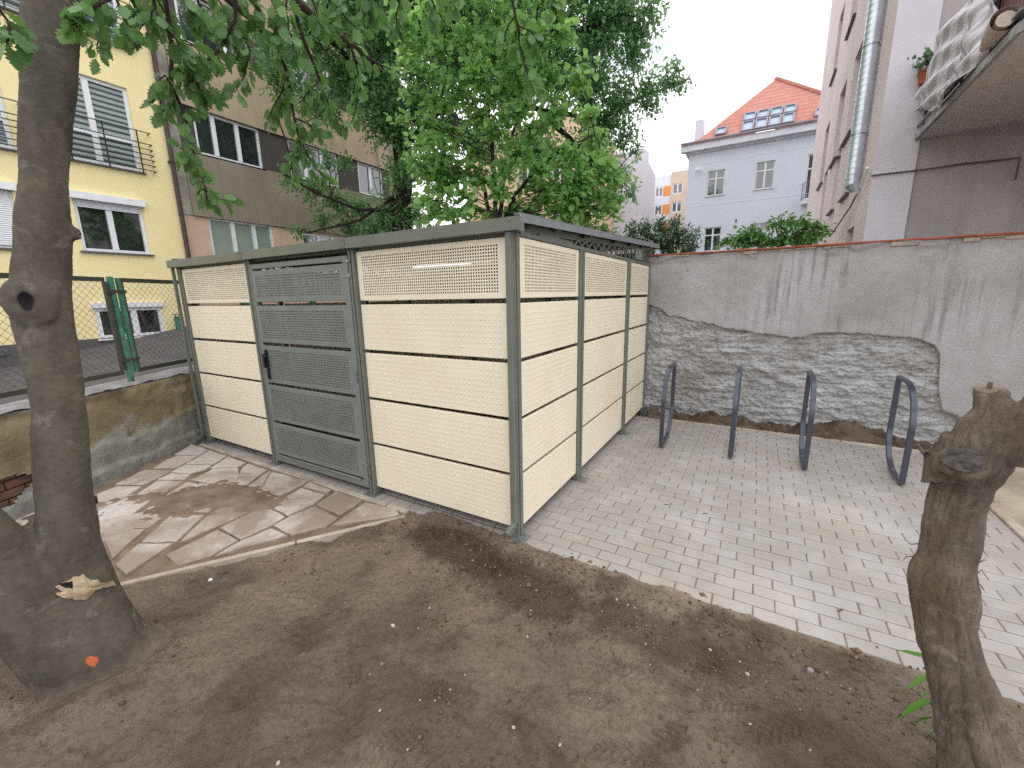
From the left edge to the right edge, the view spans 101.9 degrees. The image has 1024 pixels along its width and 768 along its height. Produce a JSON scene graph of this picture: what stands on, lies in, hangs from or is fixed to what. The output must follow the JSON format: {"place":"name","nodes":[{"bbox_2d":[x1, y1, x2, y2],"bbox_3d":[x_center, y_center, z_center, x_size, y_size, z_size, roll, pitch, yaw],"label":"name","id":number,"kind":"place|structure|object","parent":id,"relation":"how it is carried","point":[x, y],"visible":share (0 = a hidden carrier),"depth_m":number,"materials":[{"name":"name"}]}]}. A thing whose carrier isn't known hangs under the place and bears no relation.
{"place":"outdoors","nodes":[
{"label":"outdoors","id":0,"kind":"place"},
{"bbox_2d":[21,514,33,527],"bbox_3d":[-4.545,1.206,2.920,1.350,0.041,2.000,6,14,30],"label":"gravel bed","id":1,"kind":"object","parent":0,"point":[30,519],"visible":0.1,"depth_m":3.36,"materials":[{"name":"brown gravel"}]},
{"bbox_2d":[0,304,369,404],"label":"terrace","id":2,"kind":"structure","parent":0,"point":[20,385],"depth_m":8.00,"materials":[{"name":"concrete"}]},
{"bbox_2d":[0,0,198,368],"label":"apartment building","id":3,"kind":"structure","parent":2,"relation":"on","point":[127,214],"depth_m":9.78,"materials":[{"name":"yellow paint"}]},
{"bbox_2d":[0,181,15,249],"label":"window","id":4,"kind":"structure","parent":3,"relation":"in","point":[6,199],"depth_m":8.43,"materials":[{"name":"white plastic"}]},
{"bbox_2d":[0,90,16,151],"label":"window","id":5,"kind":"structure","parent":3,"relation":"in","point":[2,108],"depth_m":8.35,"materials":[{"name":"white plastic"}]},
{"bbox_2d":[0,0,19,14],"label":"window","id":6,"kind":"structure","parent":3,"relation":"in","point":[9,7],"depth_m":8.28,"materials":[{"name":"white plastic"}]},
{"bbox_2d":[85,0,123,49],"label":"window","id":7,"kind":"structure","parent":3,"relation":"in","point":[112,4],"depth_m":9.56,"materials":[{"name":"white plastic"}]},
{"bbox_2d":[71,74,146,174],"bbox_3d":[-9.486,-5.923,9.386,0.180,1.875,1.630,6,14,30],"label":"window","id":8,"kind":"structure","parent":3,"relation":"in","point":[96,99],"depth_m":9.58,"materials":[{"name":"white plastic"}]},
{"bbox_2d":[69,190,154,255],"bbox_3d":[-9.430,-3.744,9.831,0.220,1.305,1.360,6,14,30],"label":"window","id":9,"kind":"structure","parent":3,"relation":"in","point":[107,224],"depth_m":9.81,"materials":[{"name":"black glass"}]},
{"bbox_2d":[90,302,164,340],"bbox_3d":[-9.403,-1.574,10.275,0.170,0.875,1.400,6,14,30],"label":"window","id":10,"kind":"structure","parent":3,"relation":"in","point":[97,312],"depth_m":10.38,"materials":[{"name":"white plastic"}]},
{"bbox_2d":[171,314,180,329],"bbox_3d":[-8.738,-1.550,10.903,0.234,0.575,0.240,6,14,30],"label":"vent pipe","id":11,"kind":"object","parent":2,"relation":"on","point":[176,318],"visible":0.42,"depth_m":10.83,"materials":[{"name":"green metal"}]},
{"bbox_2d":[149,0,394,305],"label":"apartment building","id":12,"kind":"structure","parent":2,"relation":"on","point":[243,153],"depth_m":12.37,"materials":[{"name":"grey paint"}]},
{"bbox_2d":[174,0,249,68],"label":"window","id":13,"kind":"structure","parent":12,"relation":"in","point":[178,7],"depth_m":10.89,"materials":[{"name":"white plastic"}]},
{"bbox_2d":[191,108,266,170],"bbox_3d":[-8.029,-6.895,11.821,0.170,1.155,1.870,6,14,30],"label":"window","id":14,"kind":"structure","parent":12,"relation":"in","point":[221,138],"depth_m":11.84,"materials":[{"name":"glass"}]},
{"bbox_2d":[208,218,276,269],"bbox_3d":[-8.017,-4.108,12.434,0.075,1.420,1.810,6,14,30],"label":"window","id":15,"kind":"structure","parent":12,"relation":"in","point":[227,236],"depth_m":12.25,"materials":[{"name":"glass"}]},
{"bbox_2d":[276,43,329,99],"bbox_3d":[-6.774,-10.079,13.535,0.075,1.200,1.860,6,14,30],"label":"window","id":16,"kind":"structure","parent":12,"relation":"in","point":[323,72],"depth_m":13.60,"materials":[{"name":"white plastic"}]},
{"bbox_2d":[287,139,342,189],"bbox_3d":[-6.682,-7.397,14.078,0.170,1.155,1.980,6,14,30],"label":"window","id":17,"kind":"structure","parent":12,"relation":"in","point":[318,157],"depth_m":14.10,"materials":[{"name":"grey glass"}]},
{"bbox_2d":[302,233,340,272],"bbox_3d":[-6.632,-4.581,14.763,0.075,1.330,1.750,6,14,30],"label":"window","id":18,"kind":"structure","parent":12,"relation":"in","point":[310,237],"depth_m":14.40,"materials":[{"name":"white plastic"}]},
{"bbox_2d":[357,162,384,199],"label":"window","id":19,"kind":"structure","parent":12,"relation":"in","point":[366,172],"depth_m":16.07,"materials":[{"name":"white glass"}]},
{"bbox_2d":[15,444,398,576],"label":"stone path","id":20,"kind":"structure","parent":0,"point":[118,531],"depth_m":3.38,"materials":[{"name":"beige stone"}]},
{"bbox_2d":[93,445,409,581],"bbox_3d":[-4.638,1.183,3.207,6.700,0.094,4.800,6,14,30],"label":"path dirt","id":21,"kind":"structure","parent":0,"point":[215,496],"depth_m":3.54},
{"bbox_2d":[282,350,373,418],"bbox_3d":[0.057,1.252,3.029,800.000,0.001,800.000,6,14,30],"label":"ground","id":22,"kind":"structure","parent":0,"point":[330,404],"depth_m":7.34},
{"bbox_2d":[0,345,345,519],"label":"retaining wall","id":23,"kind":"structure","parent":22,"relation":"on","point":[139,422],"depth_m":4.29,"materials":[{"name":"grey concrete"}]},
{"bbox_2d":[0,273,318,398],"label":"chain link fence","id":24,"kind":"object","parent":23,"relation":"on","point":[110,292],"visible":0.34,"depth_m":4.46,"materials":[{"name":"metal"}]},
{"bbox_2d":[247,0,696,300],"label":"tree","id":25,"kind":"object","parent":22,"relation":"on","point":[604,26],"visible":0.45,"depth_m":11.81,"materials":[{"name":"green plant"}]},
{"bbox_2d":[383,0,636,262],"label":"tree","id":26,"kind":"object","parent":22,"relation":"on","point":[581,199],"visible":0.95,"depth_m":7.49,"materials":[{"name":"green plant"}]},
{"bbox_2d":[468,117,615,264],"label":"apartment building","id":27,"kind":"structure","parent":22,"relation":"on","point":[572,125],"depth_m":28.21,"materials":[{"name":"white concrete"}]},
{"bbox_2d":[521,169,534,184],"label":"window","id":28,"kind":"structure","parent":27,"relation":"in","point":[523,179],"depth_m":27.72,"materials":[{"name":"white plastic"}]},
{"bbox_2d":[552,159,563,181],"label":"window","id":29,"kind":"structure","parent":27,"relation":"in","point":[558,169],"depth_m":26.54,"materials":[{"name":"white plastic"}]},
{"bbox_2d":[539,215,621,235],"bbox_3d":[1.315,-2.012,9.295,2.144,3.592,0.803,1,12,8],"label":"shrub","id":30,"kind":"object","parent":22,"relation":"on","point":[602,226],"visible":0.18,"depth_m":9.00,"materials":[{"name":"green plant"}]},
{"bbox_2d":[613,148,655,253],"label":"apartment building","id":31,"kind":"structure","parent":22,"relation":"on","point":[645,194],"depth_m":31.65,"materials":[{"name":"white paint"}]},
{"bbox_2d":[621,207,707,254],"bbox_3d":[3.638,-2.355,10.236,2.103,3.777,1.361,1,12,9],"label":"bush","id":32,"kind":"object","parent":22,"relation":"on","point":[667,246],"visible":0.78,"depth_m":9.79,"materials":[{"name":"green plant"}]},
{"bbox_2d":[653,170,687,253],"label":"apartment building","id":33,"kind":"structure","parent":22,"relation":"on","point":[670,196],"depth_m":42.28,"materials":[{"name":"beige paint"}]},
{"bbox_2d":[654,205,661,214],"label":"window","id":34,"kind":"structure","parent":33,"relation":"in","point":[656,212],"depth_m":43.12,"materials":[{"name":"white plastic"}]},
{"bbox_2d":[655,187,662,196],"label":"window","id":35,"kind":"structure","parent":33,"relation":"in","point":[659,190],"depth_m":42.76,"materials":[{"name":"white plastic"}]},
{"bbox_2d":[671,201,681,212],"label":"window","id":36,"kind":"structure","parent":33,"relation":"in","point":[676,206],"depth_m":42.20,"materials":[{"name":"white glass"}]},
{"bbox_2d":[673,183,682,193],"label":"window","id":37,"kind":"structure","parent":33,"relation":"in","point":[677,188],"depth_m":41.84,"materials":[{"name":"white plastic"}]},
{"bbox_2d":[397,231,1023,443],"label":"boundary wall","id":38,"kind":"structure","parent":22,"relation":"on","point":[856,328],"depth_m":4.81,"materials":[{"name":"grey concrete"}]},
{"bbox_2d":[681,76,820,251],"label":"house","id":39,"kind":"structure","parent":22,"relation":"on","point":[747,175],"depth_m":23.98,"materials":[{"name":"white paint"}]},
{"bbox_2d":[703,227,721,251],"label":"window","id":40,"kind":"structure","parent":39,"relation":"in","point":[714,233],"depth_m":25.59,"materials":[{"name":"white plastic"}]},
{"bbox_2d":[705,169,725,196],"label":"window","id":41,"kind":"structure","parent":39,"relation":"in","point":[716,179],"depth_m":24.94,"materials":[{"name":"grey glass"}]},
{"bbox_2d":[749,223,768,248],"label":"window","id":42,"kind":"structure","parent":39,"relation":"in","point":[762,225],"depth_m":24.20,"materials":[{"name":"white plastic"}]},
{"bbox_2d":[753,160,775,190],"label":"window","id":43,"kind":"structure","parent":39,"relation":"in","point":[764,176],"depth_m":23.68,"materials":[{"name":"grey glass"}]},
{"bbox_2d":[804,154,812,198],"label":"window","id":44,"kind":"structure","parent":39,"relation":"in","point":[810,157],"depth_m":22.70,"materials":[{"name":"white plastic"}]},
{"bbox_2d":[708,211,837,250],"bbox_3d":[4.519,-1.451,7.586,1.942,3.090,0.950,6,14,30],"label":"bush","id":45,"kind":"object","parent":22,"relation":"on","point":[806,233],"visible":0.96,"depth_m":7.12,"materials":[{"name":"green plant"}]},
{"bbox_2d":[806,0,1023,244],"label":"apartment building","id":46,"kind":"structure","parent":22,"relation":"on","point":[953,165],"depth_m":5.53,"materials":[{"name":"beige paint"}]},
{"bbox_2d":[829,68,836,86],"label":"window","id":47,"kind":"structure","parent":46,"relation":"in","point":[834,72],"depth_m":11.20,"materials":[{"name":"grey glass"}]},
{"bbox_2d":[827,155,840,169],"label":"window","id":48,"kind":"structure","parent":46,"relation":"in","point":[835,157],"depth_m":9.49,"materials":[{"name":"black glass"}]},
{"bbox_2d":[837,192,849,202],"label":"window","id":49,"kind":"structure","parent":46,"relation":"in","point":[845,194],"depth_m":7.69,"materials":[{"name":"grey glass"}]},
{"bbox_2d":[839,129,850,147],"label":"window","id":50,"kind":"structure","parent":46,"relation":"in","point":[848,134],"depth_m":8.12,"materials":[{"name":"black glass"}]},
{"bbox_2d":[844,13,855,40],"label":"window","id":51,"kind":"structure","parent":46,"relation":"in","point":[854,14],"depth_m":9.06,"materials":[{"name":"black glass"}]},
{"bbox_2d":[844,0,885,192],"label":"ventilation duct","id":52,"kind":"object","parent":46,"relation":"attached to","point":[868,63],"visible":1,"depth_m":6.26,"materials":[{"name":"metal"}]},
{"bbox_2d":[907,44,933,85],"bbox_3d":[5.247,-4.048,5.270,0.418,0.440,0.383,6,14,30],"label":"potted plant","id":53,"kind":"object","parent":46,"relation":"on","point":[928,53],"visible":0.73,"depth_m":5.26,"materials":[{"name":"green plant"}]},
{"bbox_2d":[914,0,997,110],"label":"draped cloth","id":54,"kind":"object","parent":46,"relation":"hanging from","point":[957,53],"visible":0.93,"depth_m":4.36,"materials":[{"name":"grey fabric"}]},
{"bbox_2d":[979,5,1020,51],"bbox_3d":[4.074,-2.978,3.507,0.190,0.193,0.409,6,14,30],"label":"rolled carpet","id":55,"kind":"object","parent":46,"relation":"on","point":[1000,22],"visible":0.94,"depth_m":3.40,"materials":[{"name":"beige carpet"}]},
{"bbox_2d":[0,469,1023,767],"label":"soil","id":56,"kind":"structure","parent":0,"point":[266,683],"depth_m":1.89,"materials":[{"name":"brown soil"}]},
{"bbox_2d":[0,0,565,698],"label":"tree","id":57,"kind":"object","parent":56,"relation":"on","point":[72,620],"visible":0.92,"depth_m":1.75,"materials":[{"name":"brown plant"}]},
{"bbox_2d":[807,667,813,673],"bbox_3d":[1.383,1.330,1.926,0.025,0.018,0.023,6,14,30],"label":"stone","id":58,"kind":"object","parent":56,"relation":"on","point":[810,670],"visible":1,"depth_m":1.92,"materials":[{"name":"stone"}]},
{"bbox_2d":[896,650,934,736],"bbox_3d":[1.612,1.166,1.624,0.073,0.511,0.187,-5,12,-17],"label":"sapling","id":59,"kind":"object","parent":56,"relation":"on","point":[918,704],"visible":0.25,"depth_m":1.65,"materials":[{"name":"green plant"}]},
{"bbox_2d":[902,382,1023,767],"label":"tree stump","id":60,"kind":"object","parent":56,"relation":"on","point":[973,458],"visible":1,"depth_m":1.37,"materials":[{"name":"brown wood"}]},
{"bbox_2d":[199,397,1023,703],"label":"brick paving","id":61,"kind":"structure","parent":0,"point":[908,529],"depth_m":3.06,"materials":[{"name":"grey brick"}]},
{"bbox_2d":[166,212,659,542],"bbox_3d":[-0.906,-0.616,5.501,4.635,2.387,4.121,6,14,30],"label":"bin shelter","id":62,"kind":"object","parent":61,"relation":"on","point":[493,350],"visible":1,"depth_m":3.50,"materials":[{"name":"metal"}]},
{"bbox_2d":[249,255,369,487],"bbox_3d":[-1.899,-0.104,3.841,1.439,2.000,0.107,6,14,30],"label":"door","id":63,"kind":"structure","parent":62,"relation":"in","point":[361,478],"depth_m":3.80,"materials":[{"name":"metal"}]},
{"bbox_2d":[120,418,1023,586],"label":"kerb","id":64,"kind":"structure","parent":61,"relation":"on","point":[1009,521],"depth_m":3.18,"materials":[{"name":"concrete"}]},
{"bbox_2d":[659,362,676,446],"bbox_3d":[1.820,0.224,4.849,0.043,0.886,0.631,6,14,30],"label":"bike rack","id":65,"kind":"object","parent":61,"relation":"on","point":[672,366],"visible":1,"depth_m":4.71,"materials":[{"name":"grey metal"}]},
{"bbox_2d":[728,366,741,457],"bbox_3d":[2.421,0.285,4.504,0.043,0.886,0.631,6,14,30],"label":"bike rack","id":66,"kind":"object","parent":61,"relation":"on","point":[735,407],"visible":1,"depth_m":4.28,"materials":[{"name":"grey metal"}]},
{"bbox_2d":[799,370,816,469],"bbox_3d":[2.973,0.342,4.187,0.043,0.886,0.631,6,14,30],"label":"bike rack","id":67,"kind":"object","parent":61,"relation":"on","point":[804,452],"visible":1,"depth_m":4.01,"materials":[{"name":"grey metal"}]},
{"bbox_2d":[885,375,917,484],"bbox_3d":[3.584,0.404,3.836,0.043,0.886,0.631,6,14,30],"label":"bike rack","id":68,"kind":"object","parent":61,"relation":"on","point":[900,478],"visible":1,"depth_m":3.68,"materials":[{"name":"grey metal"}]},
{"bbox_2d":[397,0,831,267],"label":"sky","id":69,"kind":"structure","parent":0,"point":[735,49],"materials":[{"name":"white"}]},
{"bbox_2d":[647,406,1023,467],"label":"planting strip","id":70,"kind":"object","parent":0,"point":[850,431],"visible":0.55,"depth_m":5.00,"materials":[{"name":"soil"}]},
{"bbox_2d":[665,411,669,418],"bbox_3d":[2.156,0.436,5.784,0.124,0.124,0.096,1,12,8],"label":"stone","id":71,"kind":"object","parent":70,"relation":"on","point":[667,414],"visible":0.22,"depth_m":5.75,"materials":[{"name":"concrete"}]},
{"bbox_2d":[993,467,1023,527],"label":"concrete apron","id":72,"kind":"object","parent":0,"point":[1008,499],"visible":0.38,"depth_m":3.49,"materials":[{"name":"beige concrete"}]}
]}

